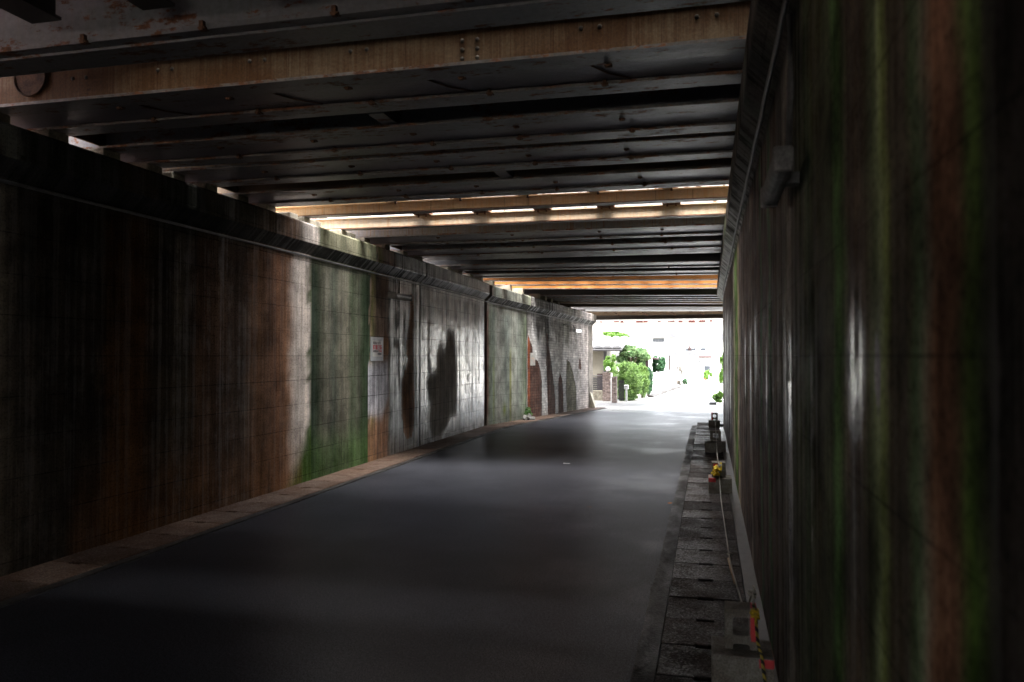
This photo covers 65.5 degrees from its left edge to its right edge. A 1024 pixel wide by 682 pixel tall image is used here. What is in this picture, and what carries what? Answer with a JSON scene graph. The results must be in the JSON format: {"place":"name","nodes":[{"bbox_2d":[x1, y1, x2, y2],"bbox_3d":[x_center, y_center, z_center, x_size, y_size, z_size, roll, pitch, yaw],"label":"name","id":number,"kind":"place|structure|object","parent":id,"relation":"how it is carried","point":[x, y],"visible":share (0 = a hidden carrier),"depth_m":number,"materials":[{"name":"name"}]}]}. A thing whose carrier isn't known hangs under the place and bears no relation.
{"place":"outdoors","nodes":[
{"label":"outdoors","id":0,"kind":"place"},
{"bbox_2d":[0,381,722,681],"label":"road","id":1,"kind":"structure","parent":0,"point":[506,555],"depth_m":5.47,"materials":[{"name":"asphalt"}]},
{"bbox_2d":[0,408,605,607],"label":"kerb","id":2,"kind":"structure","parent":1,"relation":"on","point":[21,597],"depth_m":6.83,"materials":[{"name":"concrete"}]},
{"bbox_2d":[593,375,602,399],"bbox_3d":[3.154,1.898,32.398,1.200,1.020,0.200,0,-1,14],"label":"slat fence","id":3,"kind":"object","parent":1,"relation":"on","point":[597,393],"visible":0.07,"depth_m":32.26,"materials":[{"name":"paint"}]},
{"bbox_2d":[602,372,612,400],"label":"gate pillar","id":4,"kind":"structure","parent":1,"relation":"on","point":[606,386],"depth_m":31.69,"materials":[{"name":"brick"}]},
{"bbox_2d":[603,354,616,371],"bbox_3d":[4.243,1.493,34.447,0.531,1.907,0.711,1,-1,-43],"label":"shrub","id":5,"kind":"object","parent":1,"relation":"on","point":[607,361],"visible":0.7,"depth_m":34.30,"materials":[{"name":"green plant"}]},
{"bbox_2d":[611,377,616,402],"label":"gate pillar","id":6,"kind":"structure","parent":1,"relation":"on","point":[614,388],"depth_m":30.52,"materials":[{"name":"brick"}]},
{"bbox_2d":[602,331,629,337],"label":"background tree","id":7,"kind":"object","parent":1,"relation":"on","point":[611,334],"visible":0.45,"depth_m":51.38,"materials":[{"name":"green plant"}]},
{"bbox_2d":[618,380,624,399],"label":"gate","id":8,"kind":"structure","parent":1,"relation":"on","point":[621,385],"depth_m":31.15,"materials":[{"name":"metal"}]},
{"bbox_2d":[616,344,651,364],"bbox_3d":[5.750,1.322,37.732,1.834,2.375,1.400,0,-1,-15],"label":"maple tree","id":9,"kind":"object","parent":1,"relation":"on","point":[628,353],"visible":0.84,"depth_m":37.43,"materials":[{"name":"green plant"}]},
{"bbox_2d":[637,362,650,397],"bbox_3d":[5.538,1.684,34.294,0.855,1.556,1.143,0,-1,-8],"label":"hedge","id":10,"kind":"object","parent":1,"relation":"on","point":[643,369],"visible":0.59,"depth_m":34.05,"materials":[{"name":"green plant"}]},
{"bbox_2d":[643,366,653,395],"bbox_3d":[6.081,1.775,35.579,0.569,1.386,0.821,0,-1,14],"label":"hedge","id":11,"kind":"object","parent":1,"relation":"on","point":[651,376],"visible":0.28,"depth_m":35.41,"materials":[{"name":"green plant"}]},
{"bbox_2d":[651,355,665,371],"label":"conifer","id":12,"kind":"object","parent":1,"relation":"on","point":[659,365],"visible":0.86,"depth_m":41.20,"materials":[{"name":"green plant"}]},
{"bbox_2d":[631,425,696,681],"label":"kerb","id":13,"kind":"structure","parent":1,"relation":"on","point":[647,656],"depth_m":5.14,"materials":[{"name":"concrete"}]},
{"bbox_2d":[651,370,676,393],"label":"garden wall","id":14,"kind":"structure","parent":1,"relation":"on","point":[663,380],"depth_m":39.95,"materials":[{"name":"white paint"}]},
{"bbox_2d":[648,386,680,397],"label":"kerb","id":15,"kind":"structure","parent":1,"relation":"on","point":[662,392],"depth_m":38.12,"materials":[{"name":"concrete"}]},
{"bbox_2d":[663,344,699,385],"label":"old house","id":16,"kind":"structure","parent":1,"relation":"on","point":[687,361],"depth_m":47.32,"materials":[{"name":"white paint"}]},
{"bbox_2d":[703,370,712,384],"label":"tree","id":17,"kind":"object","parent":1,"relation":"on","point":[707,374],"visible":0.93,"depth_m":49.42,"materials":[{"name":"green plant"}]},
{"bbox_2d":[718,353,722,383],"bbox_3d":[8.832,1.399,33.338,0.403,2.053,0.507,0,-1,14],"label":"shrub","id":18,"kind":"object","parent":1,"relation":"on","point":[720,376],"visible":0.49,"depth_m":33.20,"materials":[{"name":"green plant"}]},
{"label":"gutter bed","id":19,"kind":"structure","parent":1,"relation":"on","visible":0},
{"bbox_2d":[0,580,47,601],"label":"gutter cover","id":20,"kind":"object","parent":19,"relation":"on","point":[9,589],"visible":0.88,"depth_m":5.25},
{"bbox_2d":[0,561,101,584],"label":"gutter cover","id":21,"kind":"object","parent":19,"relation":"on","point":[50,572],"visible":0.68,"depth_m":5.63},
{"bbox_2d":[53,546,148,565],"bbox_3d":[-3.161,1.670,6.132,0.460,0.050,0.490,0,-1,14],"label":"gutter cover","id":22,"kind":"object","parent":19,"relation":"on","point":[102,555],"visible":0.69,"depth_m":6.11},
{"bbox_2d":[102,533,187,549],"bbox_3d":[-3.043,1.684,6.616,0.460,0.050,0.490,0,-1,14],"label":"gutter cover","id":23,"kind":"object","parent":19,"relation":"on","point":[149,541],"visible":0.65,"depth_m":6.59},
{"bbox_2d":[143,521,222,535],"bbox_3d":[-2.924,1.691,7.098,0.460,0.050,0.490,0,-1,14],"label":"gutter cover","id":24,"kind":"object","parent":19,"relation":"on","point":[182,528],"visible":0.73,"depth_m":7.07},
{"bbox_2d":[181,511,252,523],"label":"gutter cover","id":25,"kind":"object","parent":19,"relation":"on","point":[220,517],"visible":0.67,"depth_m":7.54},
{"bbox_2d":[212,502,279,513],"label":"gutter cover","id":26,"kind":"object","parent":19,"relation":"on","point":[249,507],"visible":0.66,"depth_m":8.03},
{"bbox_2d":[242,494,302,503],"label":"gutter cover","id":27,"kind":"object","parent":19,"relation":"on","point":[273,498],"visible":0.72,"depth_m":8.55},
{"bbox_2d":[268,487,323,495],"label":"gutter cover","id":28,"kind":"object","parent":19,"relation":"on","point":[300,491],"visible":0.65,"depth_m":9.00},
{"bbox_2d":[290,480,343,488],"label":"gutter cover","id":29,"kind":"object","parent":19,"relation":"on","point":[317,484],"visible":0.66,"depth_m":9.48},
{"bbox_2d":[310,475,360,481],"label":"gutter cover","id":30,"kind":"object","parent":19,"relation":"on","point":[340,478],"visible":0.64,"depth_m":9.95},
{"bbox_2d":[329,469,376,475],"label":"gutter cover","id":31,"kind":"object","parent":19,"relation":"on","point":[351,472],"visible":0.69,"depth_m":10.45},
{"bbox_2d":[348,465,389,470],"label":"gutter cover","id":32,"kind":"object","parent":19,"relation":"on","point":[369,467],"visible":0.62,"depth_m":10.93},
{"bbox_2d":[361,460,403,465],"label":"gutter cover","id":33,"kind":"object","parent":19,"relation":"on","point":[384,462],"visible":0.66,"depth_m":11.44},
{"bbox_2d":[376,456,415,460],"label":"gutter cover","id":34,"kind":"object","parent":19,"relation":"on","point":[397,458],"visible":0.69,"depth_m":11.87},
{"bbox_2d":[389,452,426,456],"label":"gutter cover","id":35,"kind":"object","parent":19,"relation":"on","point":[417,454],"visible":0.63,"depth_m":12.36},
{"bbox_2d":[402,449,437,452],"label":"gutter cover","id":36,"kind":"object","parent":19,"relation":"on","point":[421,450],"visible":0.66,"depth_m":12.91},
{"bbox_2d":[412,445,446,449],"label":"gutter cover","id":37,"kind":"object","parent":19,"relation":"on","point":[429,447],"visible":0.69,"depth_m":13.31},
{"bbox_2d":[424,442,455,445],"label":"gutter cover","id":38,"kind":"object","parent":19,"relation":"on","point":[439,444],"visible":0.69,"depth_m":13.76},
{"bbox_2d":[434,439,464,442],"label":"gutter cover","id":39,"kind":"object","parent":19,"relation":"on","point":[448,441],"visible":0.64,"depth_m":14.24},
{"bbox_2d":[443,436,472,439],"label":"gutter cover","id":40,"kind":"object","parent":19,"relation":"on","point":[458,438],"visible":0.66,"depth_m":14.76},
{"bbox_2d":[451,434,478,436],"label":"gutter cover","id":41,"kind":"object","parent":19,"relation":"on","point":[465,435],"visible":0.59,"depth_m":15.31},
{"bbox_2d":[460,432,486,434],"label":"gutter cover","id":42,"kind":"object","parent":19,"relation":"on","point":[478,433],"visible":0.59,"depth_m":15.73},
{"bbox_2d":[467,430,492,432],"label":"gutter cover","id":43,"kind":"object","parent":19,"relation":"on","point":[487,431],"visible":0.55,"depth_m":16.20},
{"bbox_2d":[473,428,499,430],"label":"gutter cover","id":44,"kind":"object","parent":19,"relation":"on","point":[493,429],"visible":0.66,"depth_m":16.68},
{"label":"gutter bed","id":45,"kind":"structure","parent":1,"relation":"on","visible":0},
{"bbox_2d":[655,675,706,681],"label":"gutter cover","id":46,"kind":"object","parent":45,"relation":"on","point":[660,678],"visible":0.77,"depth_m":3.75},
{"bbox_2d":[711,636,774,681],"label":"base block","id":47,"kind":"object","parent":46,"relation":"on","point":[739,663],"depth_m":3.62,"materials":[{"name":"concrete"}]},
{"bbox_2d":[724,601,757,650],"bbox_3d":[1.080,1.342,3.762,0.145,0.185,0.130,0,-1,14],"label":"hollow block","id":48,"kind":"object","parent":47,"relation":"on","point":[738,634],"depth_m":3.71,"materials":[{"name":"concrete"}]},
{"bbox_2d":[656,643,711,681],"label":"gutter cover","id":49,"kind":"object","parent":45,"relation":"on","point":[693,662],"visible":0.52,"depth_m":3.95,"materials":[{"name":"concrete"}]},
{"bbox_2d":[687,483,707,488],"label":"gutter cover","id":50,"kind":"object","parent":45,"relation":"on","point":[697,485],"visible":0.37,"depth_m":9.37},
{"bbox_2d":[688,477,707,483],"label":"gutter cover","id":51,"kind":"object","parent":45,"relation":"on","point":[697,480],"visible":0.34,"depth_m":9.73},
{"bbox_2d":[689,468,711,473],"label":"gutter cover","id":52,"kind":"object","parent":45,"relation":"on","point":[698,470],"visible":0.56,"depth_m":10.58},
{"bbox_2d":[689,473,711,477],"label":"gutter cover","id":53,"kind":"object","parent":45,"relation":"on","point":[700,475],"visible":0.34,"depth_m":10.15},
{"bbox_2d":[690,464,711,468],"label":"gutter cover","id":54,"kind":"object","parent":45,"relation":"on","point":[705,466],"visible":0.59,"depth_m":10.95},
{"bbox_2d":[691,460,711,464],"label":"gutter cover","id":55,"kind":"object","parent":45,"relation":"on","point":[700,462],"visible":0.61,"depth_m":11.38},
{"bbox_2d":[661,618,747,648],"bbox_3d":[1.071,1.628,4.376,0.470,0.050,0.418,-1,-1,14],"label":"gutter cover","id":56,"kind":"object","parent":45,"relation":"on","point":[689,632],"visible":0.56,"depth_m":4.39,"materials":[{"name":"concrete"}]},
{"bbox_2d":[666,597,747,623],"bbox_3d":[1.173,1.640,4.789,0.470,0.050,0.418,0,-1,14],"label":"gutter cover","id":57,"kind":"object","parent":45,"relation":"on","point":[695,609],"visible":0.58,"depth_m":4.77,"materials":[{"name":"concrete"}]},
{"bbox_2d":[669,578,745,601],"bbox_3d":[1.274,1.643,5.201,0.470,0.050,0.418,0,-1,14],"label":"gutter cover","id":58,"kind":"object","parent":45,"relation":"on","point":[705,590],"visible":0.7,"depth_m":5.17,"materials":[{"name":"concrete"}]},
{"bbox_2d":[672,563,742,582],"bbox_3d":[1.376,1.653,5.615,0.470,0.050,0.418,0,-1,14],"label":"gutter cover","id":59,"kind":"object","parent":45,"relation":"on","point":[698,572],"visible":0.79,"depth_m":5.60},
{"bbox_2d":[677,537,737,551],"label":"gutter cover","id":60,"kind":"object","parent":45,"relation":"on","point":[691,543],"visible":0.68,"depth_m":6.42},
{"bbox_2d":[679,527,735,539],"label":"gutter cover","id":61,"kind":"object","parent":45,"relation":"on","point":[706,533],"visible":0.76,"depth_m":6.83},
{"bbox_2d":[680,518,734,528],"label":"gutter cover","id":62,"kind":"object","parent":45,"relation":"on","point":[703,523],"visible":0.75,"depth_m":7.24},
{"bbox_2d":[682,509,732,519],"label":"gutter cover","id":63,"kind":"object","parent":45,"relation":"on","point":[701,514],"visible":0.71,"depth_m":7.66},
{"bbox_2d":[683,502,731,510],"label":"gutter cover","id":64,"kind":"object","parent":45,"relation":"on","point":[705,506],"visible":0.69,"depth_m":8.07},
{"bbox_2d":[691,457,723,460],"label":"gutter cover","id":65,"kind":"object","parent":45,"relation":"on","point":[707,458],"visible":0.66,"depth_m":11.84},
{"bbox_2d":[692,450,722,453],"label":"gutter cover","id":66,"kind":"object","parent":45,"relation":"on","point":[700,451],"visible":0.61,"depth_m":12.57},
{"bbox_2d":[675,549,740,567],"bbox_3d":[1.477,1.659,6.027,0.470,0.050,0.418,-1,-1,14],"label":"gutter cover","id":67,"kind":"object","parent":45,"relation":"on","point":[710,558],"visible":0.73,"depth_m":6.01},
{"bbox_2d":[685,494,730,503],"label":"gutter cover","id":68,"kind":"object","parent":45,"relation":"on","point":[703,498],"visible":0.71,"depth_m":8.48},
{"bbox_2d":[686,488,729,495],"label":"gutter cover","id":69,"kind":"object","parent":45,"relation":"on","point":[697,491],"visible":0.48,"depth_m":8.88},
{"bbox_2d":[708,475,731,493],"bbox_3d":[2.333,1.605,8.934,0.255,0.170,0.260,0,-1,14],"label":"base block","id":70,"kind":"object","parent":69,"relation":"on","point":[725,484],"depth_m":8.81,"materials":[{"name":"concrete"}]},
{"bbox_2d":[712,461,725,477],"bbox_3d":[2.316,1.436,8.931,0.150,0.165,0.160,0,-1,14],"label":"hollow block","id":71,"kind":"object","parent":70,"relation":"on","point":[722,473],"depth_m":8.84,"materials":[{"name":"concrete"}]},
{"bbox_2d":[692,453,723,457],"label":"gutter cover","id":72,"kind":"object","parent":45,"relation":"on","point":[706,455],"visible":0.62,"depth_m":12.18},
{"bbox_2d":[696,427,719,429],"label":"gutter cover","id":73,"kind":"object","parent":45,"relation":"on","point":[707,428],"visible":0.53,"depth_m":16.69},
{"bbox_2d":[709,420,719,427],"bbox_3d":[4.310,1.763,16.972,0.235,0.155,0.240,0,-1,14],"label":"base block","id":74,"kind":"object","parent":73,"relation":"on","point":[712,423],"depth_m":16.86,"materials":[{"name":"concrete"}]},
{"bbox_2d":[719,427,778,681],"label":"ledge","id":75,"kind":"object","parent":45,"relation":"on","point":[747,570],"visible":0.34,"depth_m":6.17,"materials":[{"name":"concrete"}]},
{"bbox_2d":[721,441,725,451],"bbox_3d":[3.366,1.680,12.684,0.075,0.160,0.200,0,-1,14],"label":"base block","id":76,"kind":"object","parent":75,"relation":"on","point":[723,446],"depth_m":12.59,"materials":[{"name":"concrete"}]},
{"bbox_2d":[711,412,766,681],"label":"rope","id":77,"kind":"object","parent":75,"relation":"on","point":[754,613],"visible":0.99,"depth_m":3.88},
{"bbox_2d":[593,336,628,388],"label":"tiled house","id":78,"kind":"structure","parent":0,"point":[604,347],"depth_m":36.11,"materials":[{"name":"beige paint"}]},
{"bbox_2d":[593,319,722,363],"label":"sky","id":79,"kind":"structure","parent":0,"point":[595,334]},
{"bbox_2d":[676,365,682,385],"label":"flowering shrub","id":80,"kind":"object","parent":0,"point":[678,368],"visible":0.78,"depth_m":46.00,"materials":[{"name":"white plant"}]},
{"bbox_2d":[705,440,720,452],"bbox_3d":[3.192,1.677,12.645,0.250,0.165,0.240,0,-1,14],"label":"base block","id":81,"kind":"object","parent":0,"point":[710,447],"depth_m":12.53,"materials":[{"name":"concrete"}]},
{"bbox_2d":[710,430,720,441],"bbox_3d":[3.227,1.508,12.624,0.165,0.170,0.150,0,-1,14],"label":"hollow block","id":82,"kind":"object","parent":81,"relation":"on","point":[712,438],"depth_m":12.56,"materials":[{"name":"concrete"}]},
{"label":"ground","id":83,"kind":"structure","parent":0,"visible":0},
{"bbox_2d":[0,112,320,576],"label":"concrete wall","id":84,"kind":"structure","parent":83,"relation":"on","point":[154,374],"depth_m":6.82,"materials":[{"name":"concrete"}]},
{"bbox_2d":[0,178,590,325],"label":"conduit","id":85,"kind":"object","parent":84,"relation":"attached to","point":[108,206],"visible":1,"depth_m":7.70,"materials":[{"name":"metal"}]},
{"bbox_2d":[0,1,750,167],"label":"girder bridge","id":86,"kind":"structure","parent":84,"relation":"on","point":[674,71],"depth_m":5.46,"materials":[{"name":"orange metal"}]},
{"bbox_2d":[0,0,750,76],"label":"deck bridge","id":87,"kind":"structure","parent":84,"relation":"on","point":[41,36],"depth_m":4.38,"materials":[{"name":"grey metal"}]},
{"bbox_2d":[162,131,734,206],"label":"girder bridge","id":88,"kind":"structure","parent":84,"relation":"on","point":[687,160],"depth_m":7.68,"materials":[{"name":"grey metal"}]},
{"bbox_2d":[276,185,728,230],"bbox_3d":[0.252,-1.673,9.620,6.800,0.205,1.897,0,-1,14],"label":"walkway frame","id":89,"kind":"object","parent":84,"relation":"attached to","point":[671,199],"visible":0.81,"depth_m":9.93,"materials":[{"name":"beige metal"}]},
{"bbox_2d":[311,227,375,479],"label":"mossy wall","id":90,"kind":"structure","parent":83,"relation":"on","point":[339,406],"depth_m":10.61,"materials":[{"name":"concrete"}]},
{"bbox_2d":[309,218,425,461],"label":"streaked wall","id":91,"kind":"structure","parent":83,"relation":"on","point":[393,401],"depth_m":12.44,"materials":[{"name":"concrete"}]},
{"bbox_2d":[370,337,382,360],"bbox_3d":[-2.001,0.119,11.812,0.018,0.355,0.460,0,-1,14],"label":"notice board","id":92,"kind":"object","parent":91,"relation":"attached to","point":[376,348],"visible":1,"depth_m":11.78,"materials":[{"name":"paper"}]},
{"bbox_2d":[388,292,411,300],"bbox_3d":[-1.752,-0.689,12.343,0.185,0.095,0.684,0,-1,14],"label":"tube lamp","id":93,"kind":"object","parent":91,"relation":"attached to","point":[398,296],"visible":1,"depth_m":12.19,"materials":[{"name":"paint"}]},
{"bbox_2d":[410,256,489,445],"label":"block wall","id":94,"kind":"structure","parent":83,"relation":"on","point":[451,364],"depth_m":15.15,"materials":[{"name":"concrete"}]},
{"bbox_2d":[327,185,726,260],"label":"girder bridge","id":95,"kind":"structure","parent":94,"relation":"on","point":[629,237],"depth_m":12.09,"materials":[{"name":"grey metal"}]},
{"bbox_2d":[424,253,720,277],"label":"girder bridge","id":96,"kind":"structure","parent":94,"relation":"on","point":[666,264],"depth_m":15.63,"materials":[{"name":"metal"}]},
{"bbox_2d":[475,278,530,425],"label":"pale wall","id":97,"kind":"structure","parent":83,"relation":"on","point":[504,364],"depth_m":18.89,"materials":[{"name":"concrete"}]},
{"bbox_2d":[483,275,717,289],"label":"girder bridge","id":98,"kind":"structure","parent":97,"relation":"on","point":[642,282],"depth_m":19.52,"materials":[{"name":"orange metal"}]},
{"bbox_2d":[524,294,591,416],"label":"brick wall","id":99,"kind":"structure","parent":83,"relation":"on","point":[557,377],"depth_m":22.85,"materials":[{"name":"brick"}]},
{"bbox_2d":[530,353,534,365],"bbox_3d":[0.544,0.476,20.871,0.018,0.330,0.400,0,-1,20],"label":"notice board","id":100,"kind":"object","parent":99,"relation":"attached to","point":[532,358],"visible":1,"depth_m":20.84,"materials":[{"name":"paper"}]},
{"bbox_2d":[524,289,721,301],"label":"girder bridge","id":101,"kind":"structure","parent":99,"relation":"on","point":[641,295],"depth_m":22.10,"materials":[{"name":"metal"}]},
{"bbox_2d":[560,301,722,306],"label":"girder bridge","id":102,"kind":"structure","parent":99,"relation":"on","point":[646,304],"depth_m":24.96,"materials":[{"name":"beige metal"}]},
{"bbox_2d":[571,307,722,311],"bbox_3d":[4.519,-1.819,27.038,7.038,1.650,1.209,0,-1,4],"label":"box girder","id":103,"kind":"object","parent":99,"relation":"on","point":[594,309],"visible":0.1,"depth_m":26.59,"materials":[{"name":"grey metal"}]},
{"bbox_2d":[588,314,595,407],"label":"concrete pier","id":104,"kind":"structure","parent":83,"relation":"on","point":[591,402],"depth_m":26.69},
{"bbox_2d":[612,361,643,400],"bbox_3d":[4.663,1.718,32.542,1.360,1.837,1.815,0,-1,-15],"label":"hedge","id":105,"kind":"object","parent":83,"relation":"on","point":[629,373],"visible":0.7,"depth_m":32.18,"materials":[{"name":"green plant"}]},
{"bbox_2d":[626,331,682,371],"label":"house","id":106,"kind":"structure","parent":83,"relation":"on","point":[657,343],"depth_m":64.97,"materials":[{"name":"white paint"}]},
{"bbox_2d":[588,311,722,319],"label":"girder bridge","id":107,"kind":"structure","parent":83,"relation":"on","point":[639,315],"depth_m":29.61,"materials":[{"name":"grey metal"}]},
{"bbox_2d":[593,319,722,331],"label":"girder bridge","id":108,"kind":"structure","parent":83,"relation":"on","point":[668,325],"depth_m":32.83,"materials":[{"name":"white metal"}]},
{"bbox_2d":[669,332,722,380],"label":"house","id":109,"kind":"structure","parent":83,"relation":"on","point":[707,348],"depth_m":58.23,"materials":[{"name":"white paint"}]},
{"bbox_2d":[712,390,722,402],"bbox_3d":[8.037,2.226,31.020,0.430,0.642,0.573,1,-1,-25],"label":"shrub","id":110,"kind":"object","parent":83,"relation":"on","point":[717,397],"visible":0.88,"depth_m":30.95,"materials":[{"name":"green plant"}]},
{"bbox_2d":[717,0,1023,681],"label":"wet wall","id":111,"kind":"structure","parent":83,"relation":"on","point":[872,298],"depth_m":1.45,"materials":[{"name":"concrete"}]},
{"bbox_2d":[721,0,789,297],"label":"conduit","id":112,"kind":"object","parent":111,"relation":"attached to","point":[783,13],"visible":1,"depth_m":3.77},
{"bbox_2d":[760,145,799,207],"bbox_3d":[0.951,-0.568,2.805,0.110,0.084,0.644,0,-1,14],"label":"tube lamp","id":113,"kind":"object","parent":111,"relation":"attached to","point":[780,176],"visible":1,"depth_m":2.67,"materials":[{"name":"metal"}]},
{"bbox_2d":[785,13,793,145],"bbox_3d":[0.987,-0.891,2.838,0.026,0.532,0.074,0,-1,6],"label":"conduit","id":114,"kind":"object","parent":111,"relation":"attached to","point":[790,108],"visible":0.79,"depth_m":2.81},
{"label":"gutter cover","id":115,"kind":"object","parent":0,"visible":0},
{"bbox_2d":[522,413,534,419],"bbox_3d":[0.411,1.880,19.848,0.341,0.173,0.568,0,-1,14],"label":"plastic bag","id":116,"kind":"object","parent":115,"relation":"on","point":[528,417],"visible":0.94,"depth_m":19.71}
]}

